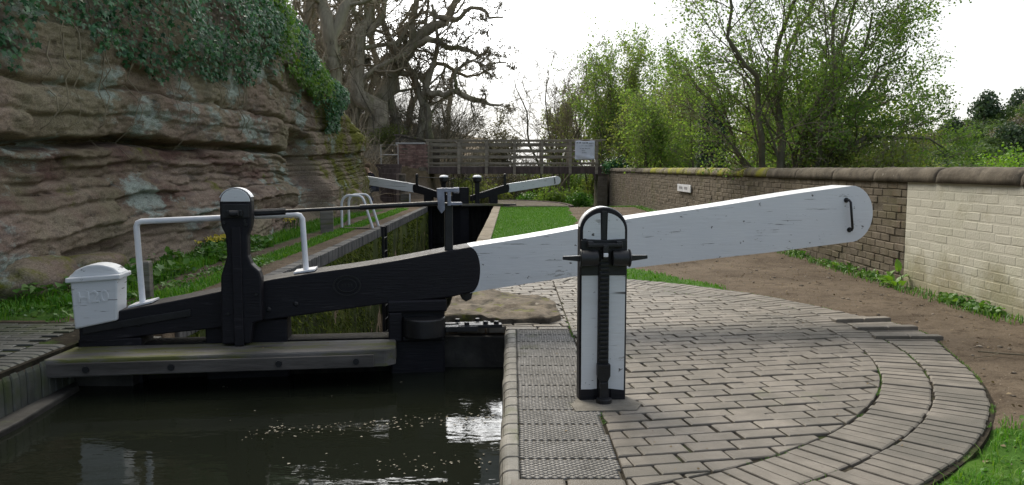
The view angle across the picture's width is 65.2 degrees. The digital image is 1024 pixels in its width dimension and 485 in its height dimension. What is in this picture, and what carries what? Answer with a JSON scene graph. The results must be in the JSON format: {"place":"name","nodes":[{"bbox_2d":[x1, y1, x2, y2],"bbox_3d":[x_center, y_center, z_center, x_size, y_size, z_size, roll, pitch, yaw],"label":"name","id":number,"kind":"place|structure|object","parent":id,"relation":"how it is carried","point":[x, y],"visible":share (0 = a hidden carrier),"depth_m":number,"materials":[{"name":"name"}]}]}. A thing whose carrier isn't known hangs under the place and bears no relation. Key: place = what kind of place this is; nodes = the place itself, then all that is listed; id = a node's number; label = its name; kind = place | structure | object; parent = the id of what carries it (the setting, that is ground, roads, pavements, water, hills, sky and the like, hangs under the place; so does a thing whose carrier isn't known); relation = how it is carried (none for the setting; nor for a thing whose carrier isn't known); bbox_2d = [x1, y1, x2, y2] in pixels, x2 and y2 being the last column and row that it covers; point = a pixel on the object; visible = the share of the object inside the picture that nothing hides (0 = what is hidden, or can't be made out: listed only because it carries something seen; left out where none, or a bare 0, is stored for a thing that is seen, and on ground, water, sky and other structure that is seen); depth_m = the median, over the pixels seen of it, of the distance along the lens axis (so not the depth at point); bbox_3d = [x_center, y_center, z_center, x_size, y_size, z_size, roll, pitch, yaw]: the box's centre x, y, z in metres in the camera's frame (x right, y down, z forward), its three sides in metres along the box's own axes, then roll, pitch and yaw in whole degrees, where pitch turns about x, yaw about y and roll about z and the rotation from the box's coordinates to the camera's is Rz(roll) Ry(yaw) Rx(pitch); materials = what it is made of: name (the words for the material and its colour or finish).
{"place":"outdoors","nodes":[
{"label":"outdoors","id":0,"kind":"place"},
{"bbox_2d":[0,322,78,355],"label":"bank paving","id":1,"kind":"structure","parent":0,"point":[13,336],"depth_m":5.85,"materials":[{"name":"brick"}]},
{"bbox_2d":[0,367,502,484],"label":"canal water","id":2,"kind":"structure","parent":0,"point":[178,431],"depth_m":4.54,"materials":[{"name":"black liquid"}]},
{"bbox_2d":[223,380,494,481],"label":"floating leaves","id":3,"kind":"object","parent":2,"relation":"on","point":[393,427],"visible":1,"depth_m":4.66,"materials":[{"name":"beige plant"}]},
{"bbox_2d":[44,185,872,382],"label":"lock gate","id":4,"kind":"structure","parent":2,"relation":"in","point":[245,312],"depth_m":5.76,"materials":[{"name":"black paint"}]},
{"bbox_2d":[445,318,501,331],"bbox_3d":[-0.290,0.610,5.949,0.420,0.063,0.210,-1,5,-7],"label":"anchor strap","id":5,"kind":"object","parent":4,"relation":"attached to","point":[457,325],"visible":0.94,"depth_m":5.88,"materials":[{"name":"black paint"}]},
{"bbox_2d":[127,207,408,303],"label":"grass","id":6,"kind":"structure","parent":0,"point":[287,248],"depth_m":11.47,"materials":[{"name":"plant"}]},
{"bbox_2d":[0,121,1023,484],"bbox_3d":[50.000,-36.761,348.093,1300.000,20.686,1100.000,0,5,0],"label":"ground","id":7,"kind":"structure","parent":0,"point":[958,335],"depth_m":7.59,"materials":[{"name":"soil"}]},
{"bbox_2d":[0,254,79,302],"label":"boulder","id":8,"kind":"object","parent":7,"relation":"on","point":[43,270],"visible":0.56,"depth_m":7.36,"materials":[{"name":"red stone"}]},
{"bbox_2d":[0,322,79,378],"bbox_3d":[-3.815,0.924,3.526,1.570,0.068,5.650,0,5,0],"label":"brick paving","id":9,"kind":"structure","parent":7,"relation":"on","point":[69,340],"depth_m":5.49,"materials":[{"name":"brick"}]},
{"bbox_2d":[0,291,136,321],"bbox_3d":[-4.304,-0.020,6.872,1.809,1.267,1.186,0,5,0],"label":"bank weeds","id":10,"kind":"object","parent":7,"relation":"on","point":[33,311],"visible":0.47,"depth_m":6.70,"materials":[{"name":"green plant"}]},
{"bbox_2d":[0,286,182,321],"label":"bank grass","id":11,"kind":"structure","parent":7,"relation":"on","point":[6,307],"depth_m":6.96,"materials":[{"name":"plant"}]},
{"bbox_2d":[66,252,127,267],"bbox_3d":[-4.429,0.345,8.402,0.605,0.460,0.878,0,5,0],"label":"boulder","id":12,"kind":"object","parent":7,"relation":"on","point":[82,260],"visible":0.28,"depth_m":8.25,"materials":[{"name":"red stone"}]},
{"bbox_2d":[7,234,273,303],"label":"verge weeds","id":13,"kind":"object","parent":7,"relation":"on","point":[210,250],"visible":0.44,"depth_m":9.27,"materials":[{"name":"green plant"}]},
{"bbox_2d":[143,260,153,299],"bbox_3d":[-3.340,0.446,7.322,0.085,0.560,0.100,0,5,-6],"label":"wooden post","id":14,"kind":"object","parent":7,"relation":"on","point":[148,275],"visible":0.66,"depth_m":7.27,"materials":[{"name":"wood"}]},
{"bbox_2d":[1,211,365,306],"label":"verge grass","id":15,"kind":"structure","parent":7,"relation":"on","point":[278,236],"depth_m":9.89,"materials":[{"name":"plant"}]},
{"bbox_2d":[0,0,370,271],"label":"rock cliff","id":16,"kind":"structure","parent":7,"relation":"on","point":[70,199],"depth_m":10.20,"materials":[{"name":"red stone"}]},
{"bbox_2d":[0,0,349,171],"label":"ivy","id":17,"kind":"object","parent":16,"relation":"attached to","point":[342,99],"visible":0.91,"depth_m":10.78,"materials":[{"name":"green plant"}]},
{"bbox_2d":[258,0,346,107],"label":"ivy","id":18,"kind":"object","parent":16,"relation":"attached to","point":[312,84],"visible":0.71,"depth_m":16.10,"materials":[{"name":"green plant"}]},
{"bbox_2d":[324,97,377,197],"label":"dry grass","id":19,"kind":"structure","parent":16,"relation":"on","point":[350,156],"depth_m":22.01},
{"bbox_2d":[154,255,283,288],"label":"strip weeds","id":20,"kind":"object","parent":7,"relation":"on","point":[216,270],"visible":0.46,"depth_m":9.10,"materials":[{"name":"green plant"}]},
{"bbox_2d":[75,334,504,385],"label":"basin wall","id":21,"kind":"structure","parent":7,"relation":"on","point":[474,350],"depth_m":6.08,"materials":[{"name":"stone"}]},
{"bbox_2d":[0,383,78,437],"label":"waterside ledge","id":22,"kind":"object","parent":21,"relation":"attached to","point":[15,420],"visible":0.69,"depth_m":4.87,"materials":[{"name":"stone"}]},
{"bbox_2d":[0,344,74,417],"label":"bullnose kerb","id":23,"kind":"structure","parent":22,"relation":"on","point":[22,388],"depth_m":5.03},
{"bbox_2d":[187,211,428,336],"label":"chamber wall","id":24,"kind":"structure","parent":7,"relation":"on","point":[373,312],"depth_m":14.69,"materials":[{"name":"brick"}]},
{"bbox_2d":[175,207,427,336],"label":"chamber kerb","id":25,"kind":"structure","parent":24,"relation":"on","point":[322,258],"depth_m":12.75,"materials":[{"name":"stone"}]},
{"bbox_2d":[190,213,427,336],"bbox_3d":[-2.635,0.890,15.802,0.210,1.951,18.755,0,5,0],"label":"moss","id":26,"kind":"object","parent":24,"relation":"attached to","point":[411,225],"visible":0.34,"depth_m":14.01,"materials":[{"name":"plant"}]},
{"bbox_2d":[380,225,387,331],"bbox_3d":[-2.620,0.960,16.555,0.100,2.630,0.470,0,5,0],"label":"chamber ladder","id":27,"kind":"object","parent":24,"relation":"attached to","point":[384,306],"visible":0.54,"depth_m":16.41,"materials":[{"name":"metal"}]},
{"bbox_2d":[367,173,460,249],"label":"lock gate","id":28,"kind":"structure","parent":24,"relation":"attached to","point":[436,227],"depth_m":25.53,"materials":[{"name":"black paint"}]},
{"bbox_2d":[294,0,350,58],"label":"bare tree","id":29,"kind":"object","parent":7,"relation":"on","point":[307,18],"visible":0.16,"depth_m":24.27,"materials":[{"name":"plant"}]},
{"bbox_2d":[320,211,333,232],"bbox_3d":[-3.522,-0.309,15.236,0.240,0.600,0.220,-2,6,-11],"label":"wooden post","id":30,"kind":"object","parent":7,"relation":"on","point":[326,222],"visible":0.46,"depth_m":15.12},
{"bbox_2d":[290,0,383,64],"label":"bare tree","id":31,"kind":"object","parent":7,"relation":"on","point":[295,8],"visible":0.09,"depth_m":32.69,"materials":[{"name":"brown plant"}]},
{"bbox_2d":[286,0,391,118],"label":"bare tree","id":32,"kind":"object","parent":7,"relation":"on","point":[332,26],"visible":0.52,"depth_m":22.41,"materials":[{"name":"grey plant"}]},
{"bbox_2d":[300,0,405,127],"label":"bare tree","id":33,"kind":"object","parent":7,"relation":"on","point":[349,25],"visible":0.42,"depth_m":35.47,"materials":[{"name":"brown plant"}]},
{"bbox_2d":[346,188,365,214],"bbox_3d":[-4.253,-1.002,21.251,0.634,0.924,1.569,0,5,0],"label":"boulder","id":34,"kind":"object","parent":7,"relation":"on","point":[356,201],"visible":0.23,"depth_m":20.76,"materials":[{"name":"red stone"}]},
{"bbox_2d":[340,194,373,227],"bbox_3d":[-3.111,-0.625,16.061,0.668,0.692,0.052,0,5,0],"label":"ladder hoop","id":35,"kind":"object","parent":7,"relation":"on","point":[354,195],"visible":0.91,"depth_m":16.04,"materials":[{"name":"white paint"}]},
{"bbox_2d":[297,0,455,160],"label":"oak tree","id":36,"kind":"object","parent":7,"relation":"on","point":[369,16],"visible":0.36,"depth_m":35.98,"materials":[{"name":"brown plant"}]},
{"bbox_2d":[348,100,407,199],"bbox_3d":[-6.894,-3.515,30.540,6.854,4.231,11.173,0,5,0],"label":"brushwood","id":37,"kind":"object","parent":7,"relation":"on","point":[373,153],"visible":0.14,"depth_m":30.32,"materials":[{"name":"plant"}]},
{"bbox_2d":[361,123,408,153],"bbox_3d":[-5.904,-4.726,36.367,2.407,1.434,1.693,0,5,0],"label":"bush","id":38,"kind":"object","parent":7,"relation":"on","point":[387,134],"visible":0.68,"depth_m":36.14,"materials":[{"name":"green plant"}]},
{"bbox_2d":[340,0,435,93],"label":"bare tree","id":39,"kind":"object","parent":7,"relation":"on","point":[375,51],"visible":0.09,"depth_m":44.28,"materials":[{"name":"brown plant"}]},
{"bbox_2d":[375,164,404,201],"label":"timber steps","id":40,"kind":"structure","parent":7,"relation":"on","point":[390,171],"depth_m":29.99,"materials":[{"name":"wood"}]},
{"bbox_2d":[328,0,459,145],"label":"bare tree","id":41,"kind":"object","parent":7,"relation":"on","point":[389,47],"visible":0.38,"depth_m":37.50,"materials":[{"name":"brown plant"}]},
{"bbox_2d":[365,0,447,135],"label":"bare tree","id":42,"kind":"object","parent":7,"relation":"on","point":[412,99],"visible":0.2,"depth_m":39.27,"materials":[{"name":"brown plant"}]},
{"bbox_2d":[396,143,430,171],"bbox_3d":[-4.160,-2.802,34.212,1.320,2.860,1.950,0,5,0],"label":"brick abutment","id":43,"kind":"object","parent":7,"relation":"on","point":[416,156],"visible":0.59,"depth_m":33.20,"materials":[{"name":"brick"}]},
{"bbox_2d":[425,139,605,173],"bbox_3d":[0.100,-3.654,34.214,7.600,1.435,1.830,0,5,0],"label":"footbridge","id":44,"kind":"object","parent":43,"relation":"on","point":[460,168],"visible":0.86,"depth_m":33.44,"materials":[{"name":"wood"}]},
{"bbox_2d":[574,141,594,159],"bbox_3d":[3.020,-3.833,33.280,0.896,0.805,0.160,0,5,0],"label":"sign","id":45,"kind":"object","parent":44,"relation":"attached to","point":[584,150],"visible":1,"depth_m":33.24,"materials":[{"name":"white plastic"}]},
{"bbox_2d":[394,134,440,165],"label":"stone parapet","id":46,"kind":"structure","parent":7,"relation":"on","point":[410,139],"depth_m":35.34,"materials":[{"name":"stone"}]},
{"bbox_2d":[342,33,533,203],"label":"thicket","id":47,"kind":"object","parent":7,"relation":"on","point":[442,133],"visible":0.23,"depth_m":40.91,"materials":[{"name":"plant"}]},
{"bbox_2d":[360,0,520,134],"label":"oak tree","id":48,"kind":"object","parent":7,"relation":"on","point":[423,37],"visible":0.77,"depth_m":37.03,"materials":[{"name":"brown plant"}]},
{"bbox_2d":[376,0,517,160],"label":"bare tree","id":49,"kind":"object","parent":7,"relation":"on","point":[450,91],"visible":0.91,"depth_m":37.06,"materials":[{"name":"brown plant"}]},
{"bbox_2d":[433,33,490,161],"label":"bare tree","id":50,"kind":"object","parent":7,"relation":"on","point":[448,103],"visible":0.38,"depth_m":45.37,"materials":[{"name":"brown plant"}]},
{"bbox_2d":[473,99,524,182],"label":"leafy tree","id":51,"kind":"object","parent":7,"relation":"on","point":[500,137],"visible":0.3,"depth_m":55.19,"materials":[{"name":"green plant"}]},
{"bbox_2d":[445,289,560,334],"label":"concrete slab","id":52,"kind":"structure","parent":7,"relation":"on","point":[491,305],"depth_m":6.52,"materials":[{"name":"concrete"}]},
{"bbox_2d":[499,330,519,484],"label":"bullnose kerb","id":53,"kind":"structure","parent":7,"relation":"on","point":[509,449],"depth_m":3.88,"materials":[{"name":"stone"}]},
{"bbox_2d":[483,174,535,199],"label":"bush","id":54,"kind":"object","parent":7,"relation":"on","point":[510,179],"visible":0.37,"depth_m":51.54,"materials":[{"name":"plant"}]},
{"bbox_2d":[480,137,605,206],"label":"thicket","id":55,"kind":"object","parent":7,"relation":"on","point":[532,175],"visible":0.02,"depth_m":53.00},
{"bbox_2d":[498,24,617,193],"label":"bare tree","id":56,"kind":"object","parent":7,"relation":"on","point":[576,135],"visible":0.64,"depth_m":43.61,"materials":[{"name":"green plant"}]},
{"bbox_2d":[532,185,588,206],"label":"bush","id":57,"kind":"object","parent":7,"relation":"on","point":[553,196],"visible":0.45,"depth_m":42.62,"materials":[{"name":"green plant"}]},
{"bbox_2d":[536,80,595,178],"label":"leafy tree","id":58,"kind":"object","parent":7,"relation":"on","point":[562,116],"visible":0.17,"depth_m":50.90,"materials":[{"name":"green plant"}]},
{"bbox_2d":[516,330,621,482],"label":"diamond paving","id":59,"kind":"structure","parent":7,"relation":"on","point":[546,353],"depth_m":3.83,"materials":[{"name":"brick"}]},
{"bbox_2d":[548,174,592,198],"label":"bush","id":60,"kind":"object","parent":7,"relation":"on","point":[573,181],"visible":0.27,"depth_m":49.30,"materials":[{"name":"green plant"}]},
{"bbox_2d":[565,190,593,206],"bbox_3d":[3.337,-1.971,39.531,1.605,1.379,1.350,0,5,0],"label":"bush","id":61,"kind":"object","parent":7,"relation":"on","point":[581,199],"visible":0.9,"depth_m":39.18,"materials":[{"name":"green plant"}]},
{"bbox_2d":[544,104,614,206],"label":"leafy tree","id":62,"kind":"object","parent":7,"relation":"on","point":[603,158],"visible":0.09,"depth_m":46.48,"materials":[{"name":"green plant"}]},
{"bbox_2d":[592,174,607,206],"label":"brick pier","id":63,"kind":"structure","parent":7,"relation":"on","point":[600,189],"depth_m":33.40,"materials":[{"name":"brick"}]},
{"bbox_2d":[544,4,677,173],"bbox_3d":[4.668,-6.096,39.442,6.309,10.472,5.366,4,7,36],"label":"leafy tree","id":64,"kind":"object","parent":7,"relation":"on","point":[599,115],"visible":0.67,"depth_m":38.70,"materials":[{"name":"green plant"}]},
{"bbox_2d":[579,34,649,164],"bbox_3d":[5.011,-5.669,40.184,3.971,9.884,5.092,5,7,42],"label":"leafy tree","id":65,"kind":"object","parent":7,"relation":"on","point":[633,78],"visible":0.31,"depth_m":39.95,"materials":[{"name":"green plant"}]},
{"bbox_2d":[597,84,694,167],"bbox_3d":[5.523,-3.359,32.841,3.271,6.628,3.766,-2,6,-24],"label":"leafy tree","id":66,"kind":"object","parent":7,"relation":"on","point":[621,130],"visible":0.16,"depth_m":32.95,"materials":[{"name":"green plant"}]},
{"bbox_2d":[610,80,689,173],"bbox_3d":[4.694,-2.690,26.637,2.910,5.449,3.292,0,5,0],"label":"leafy tree","id":67,"kind":"object","parent":7,"relation":"on","point":[656,136],"visible":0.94,"depth_m":26.51,"materials":[{"name":"green plant"}]},
{"bbox_2d":[607,22,694,158],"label":"leafy tree","id":68,"kind":"object","parent":7,"relation":"on","point":[646,78],"visible":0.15,"depth_m":40.63,"materials":[{"name":"green plant"}]},
{"bbox_2d":[641,79,709,167],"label":"leafy tree","id":69,"kind":"object","parent":7,"relation":"on","point":[685,164],"visible":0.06,"depth_m":29.87,"materials":[{"name":"green plant"}]},
{"bbox_2d":[646,52,718,159],"bbox_3d":[7.199,-4.091,33.912,3.742,7.900,3.558,0,5,0],"label":"leafy tree","id":70,"kind":"object","parent":7,"relation":"on","point":[670,110],"visible":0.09,"depth_m":33.82,"materials":[{"name":"green plant"}]},
{"bbox_2d":[648,48,753,167],"bbox_3d":[6.313,-2.994,25.874,3.886,6.793,3.002,0,5,0],"label":"leafy tree","id":71,"kind":"object","parent":7,"relation":"on","point":[690,149],"visible":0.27,"depth_m":25.82,"materials":[{"name":"green plant"}]},
{"bbox_2d":[694,100,730,167],"bbox_3d":[4.850,-1.663,19.434,1.140,3.534,1.087,0,5,0],"label":"ivy stump","id":72,"kind":"object","parent":7,"relation":"on","point":[703,158],"visible":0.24,"depth_m":19.14,"materials":[{"name":"plant"}]},
{"bbox_2d":[726,67,794,167],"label":"leafy tree","id":73,"kind":"object","parent":7,"relation":"on","point":[746,146],"visible":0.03,"depth_m":27.17,"materials":[{"name":"green plant"}]},
{"bbox_2d":[720,26,851,167],"bbox_3d":[7.176,-2.192,21.088,3.466,6.870,3.934,3,6,32],"label":"leafy tree","id":74,"kind":"object","parent":7,"relation":"on","point":[788,163],"visible":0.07,"depth_m":20.59,"materials":[{"name":"green plant"}]},
{"bbox_2d":[606,167,1023,320],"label":"brick wall","id":75,"kind":"structure","parent":7,"relation":"on","point":[959,231],"depth_m":8.04,"materials":[{"name":"brick"}]},
{"bbox_2d":[602,155,631,175],"bbox_3d":[4.469,-3.107,33.510,1.482,1.230,1.234,0,5,0],"label":"ivy bush","id":76,"kind":"object","parent":75,"relation":"on","point":[608,166],"visible":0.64,"depth_m":33.30,"materials":[{"name":"green plant"}]},
{"bbox_2d":[606,205,1023,324],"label":"wall foot grass","id":77,"kind":"structure","parent":7,"relation":"on","point":[896,287],"depth_m":7.99,"materials":[{"name":"green plant"}]},
{"bbox_2d":[651,0,996,179],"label":"hawthorn tree","id":78,"kind":"object","parent":7,"relation":"on","point":[833,87],"visible":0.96,"depth_m":13.69,"materials":[{"name":"green plant"}]},
{"bbox_2d":[785,249,883,281],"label":"wall weeds","id":79,"kind":"object","parent":7,"relation":"on","point":[866,274],"depth_m":9.48,"materials":[{"name":"green plant"}]},
{"bbox_2d":[655,255,1022,462],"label":"path litter","id":80,"kind":"object","parent":7,"relation":"on","point":[1013,405],"visible":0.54,"depth_m":7.29,"materials":[{"name":"brown plant"}]},
{"bbox_2d":[788,76,903,160],"bbox_3d":[13.646,-3.165,33.810,4.734,7.670,4.709,0,5,0],"label":"leafy tree","id":81,"kind":"object","parent":7,"relation":"on","point":[875,105],"visible":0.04,"depth_m":32.41,"materials":[{"name":"green plant"}]},
{"bbox_2d":[668,253,1023,464],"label":"path stones","id":82,"kind":"object","parent":7,"relation":"on","point":[878,314],"visible":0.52,"depth_m":7.33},
{"bbox_2d":[785,84,933,167],"bbox_3d":[5.559,-0.668,13.429,2.394,4.055,3.419,0,5,0],"label":"scrub bush","id":83,"kind":"object","parent":7,"relation":"on","point":[842,162],"visible":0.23,"depth_m":12.70,"materials":[{"name":"green plant"}]},
{"bbox_2d":[873,259,907,285],"bbox_3d":[3.952,0.299,8.263,0.294,0.279,0.503,0,5,0],"label":"dock plant","id":84,"kind":"object","parent":7,"relation":"on","point":[887,277],"visible":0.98,"depth_m":8.22,"materials":[{"name":"green plant"}]},
{"bbox_2d":[830,80,953,166],"bbox_3d":[7.340,-1.006,15.451,2.937,4.356,2.657,0,5,0],"label":"scrub bush","id":85,"kind":"object","parent":7,"relation":"on","point":[927,143],"visible":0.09,"depth_m":15.18,"materials":[{"name":"green plant"}]},
{"bbox_2d":[937,291,1007,315],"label":"wall weeds","id":86,"kind":"object","parent":7,"relation":"on","point":[954,298],"depth_m":6.87,"materials":[{"name":"green plant"}]},
{"bbox_2d":[933,413,1023,484],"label":"corner grass","id":87,"kind":"structure","parent":7,"relation":"on","point":[994,448],"depth_m":3.29,"materials":[{"name":"plant"}]},
{"bbox_2d":[958,142,1010,163],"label":"bush","id":88,"kind":"object","parent":7,"relation":"on","point":[993,149],"visible":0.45,"depth_m":92.57,"materials":[{"name":"green plant"}]},
{"bbox_2d":[967,89,1005,124],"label":"hill tree","id":89,"kind":"object","parent":7,"relation":"on","point":[984,107],"visible":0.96,"depth_m":125.51,"materials":[{"name":"green plant"}]},
{"bbox_2d":[972,135,1015,153],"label":"hill tree","id":90,"kind":"object","parent":7,"relation":"on","point":[987,139],"visible":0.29,"depth_m":101.20,"materials":[{"name":"green plant"}]},
{"bbox_2d":[973,142,1023,166],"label":"bush","id":91,"kind":"object","parent":7,"relation":"on","point":[1006,161],"visible":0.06,"depth_m":49.95,"materials":[{"name":"green plant"}]},
{"bbox_2d":[990,119,1023,162],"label":"hill tree","id":92,"kind":"object","parent":7,"relation":"on","point":[1013,133],"visible":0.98,"depth_m":96.76,"materials":[{"name":"green plant"}]},
{"bbox_2d":[1000,104,1021,120],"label":"hill tree","id":93,"kind":"object","parent":7,"relation":"on","point":[1010,112],"visible":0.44,"depth_m":123.76,"materials":[{"name":"green plant"}]},
{"bbox_2d":[1006,87,1023,109],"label":"hill tree","id":94,"kind":"object","parent":7,"relation":"on","point":[1013,101],"visible":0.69,"depth_m":124.06,"materials":[{"name":"green plant"}]},
{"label":"chamber wall","id":95,"kind":"structure","parent":7,"relation":"on","visible":0},
{"bbox_2d":[476,206,500,241],"bbox_3d":[-0.476,-0.299,17.288,0.232,0.242,16.572,0,5,0],"label":"chamber coping","id":96,"kind":"object","parent":95,"relation":"on","point":[486,233],"visible":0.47,"depth_m":16.57,"materials":[{"name":"stone"}]},
{"bbox_2d":[460,174,560,243],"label":"lock gate","id":97,"kind":"structure","parent":95,"relation":"attached to","point":[474,218],"depth_m":25.47,"materials":[{"name":"black paint"}]},
{"bbox_2d":[498,200,568,206],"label":"paving","id":98,"kind":"structure","parent":0,"point":[521,203],"depth_m":27.11,"materials":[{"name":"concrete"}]},
{"bbox_2d":[492,206,725,289],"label":"lawn grass","id":99,"kind":"structure","parent":0,"point":[556,214],"depth_m":17.81,"materials":[{"name":"plant"}]},
{"bbox_2d":[288,0,1023,165],"label":"sky","id":100,"kind":"structure","parent":0,"point":[987,36],"materials":[{"name":"white"}]},
{"bbox_2d":[457,276,993,484],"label":"brick paving","id":101,"kind":"structure","parent":0,"point":[812,381],"depth_m":4.25,"materials":[{"name":"brick"}]},
{"bbox_2d":[563,206,647,404],"bbox_3d":[0.468,0.344,4.112,0.431,1.055,0.194,0,5,-3],"label":"paddle stand","id":102,"kind":"object","parent":101,"relation":"on","point":[604,258],"visible":1,"depth_m":4.09,"materials":[{"name":"black paint"}]},
{"bbox_2d":[571,396,640,413],"bbox_3d":[0.480,0.834,4.077,0.359,0.026,0.240,-1,5,-8],"label":"mortar patch","id":103,"kind":"object","parent":101,"relation":"on","point":[616,406],"visible":0.74,"depth_m":4.03,"materials":[{"name":"concrete"}]},
{"bbox_2d":[566,283,995,483],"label":"joint moss","id":104,"kind":"object","parent":101,"relation":"on","point":[572,335],"visible":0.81,"depth_m":4.65,"materials":[{"name":"green plant"}]},
{"bbox_2d":[831,316,890,322],"bbox_3d":[2.761,0.616,6.328,0.470,0.044,0.072,-1,5,-9],"label":"foot rib","id":105,"kind":"object","parent":101,"relation":"on","point":[863,319],"visible":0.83,"depth_m":6.30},
{"bbox_2d":[852,325,917,330],"bbox_3d":[2.798,0.647,5.999,0.470,0.044,0.072,0,5,-4],"label":"foot rib","id":106,"kind":"object","parent":101,"relation":"on","point":[884,327],"visible":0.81,"depth_m":5.97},
{"bbox_2d":[872,334,943,340],"bbox_3d":[2.803,0.677,5.674,0.470,0.044,0.072,0,5,2],"label":"foot rib","id":107,"kind":"object","parent":101,"relation":"on","point":[936,337],"visible":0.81,"depth_m":5.64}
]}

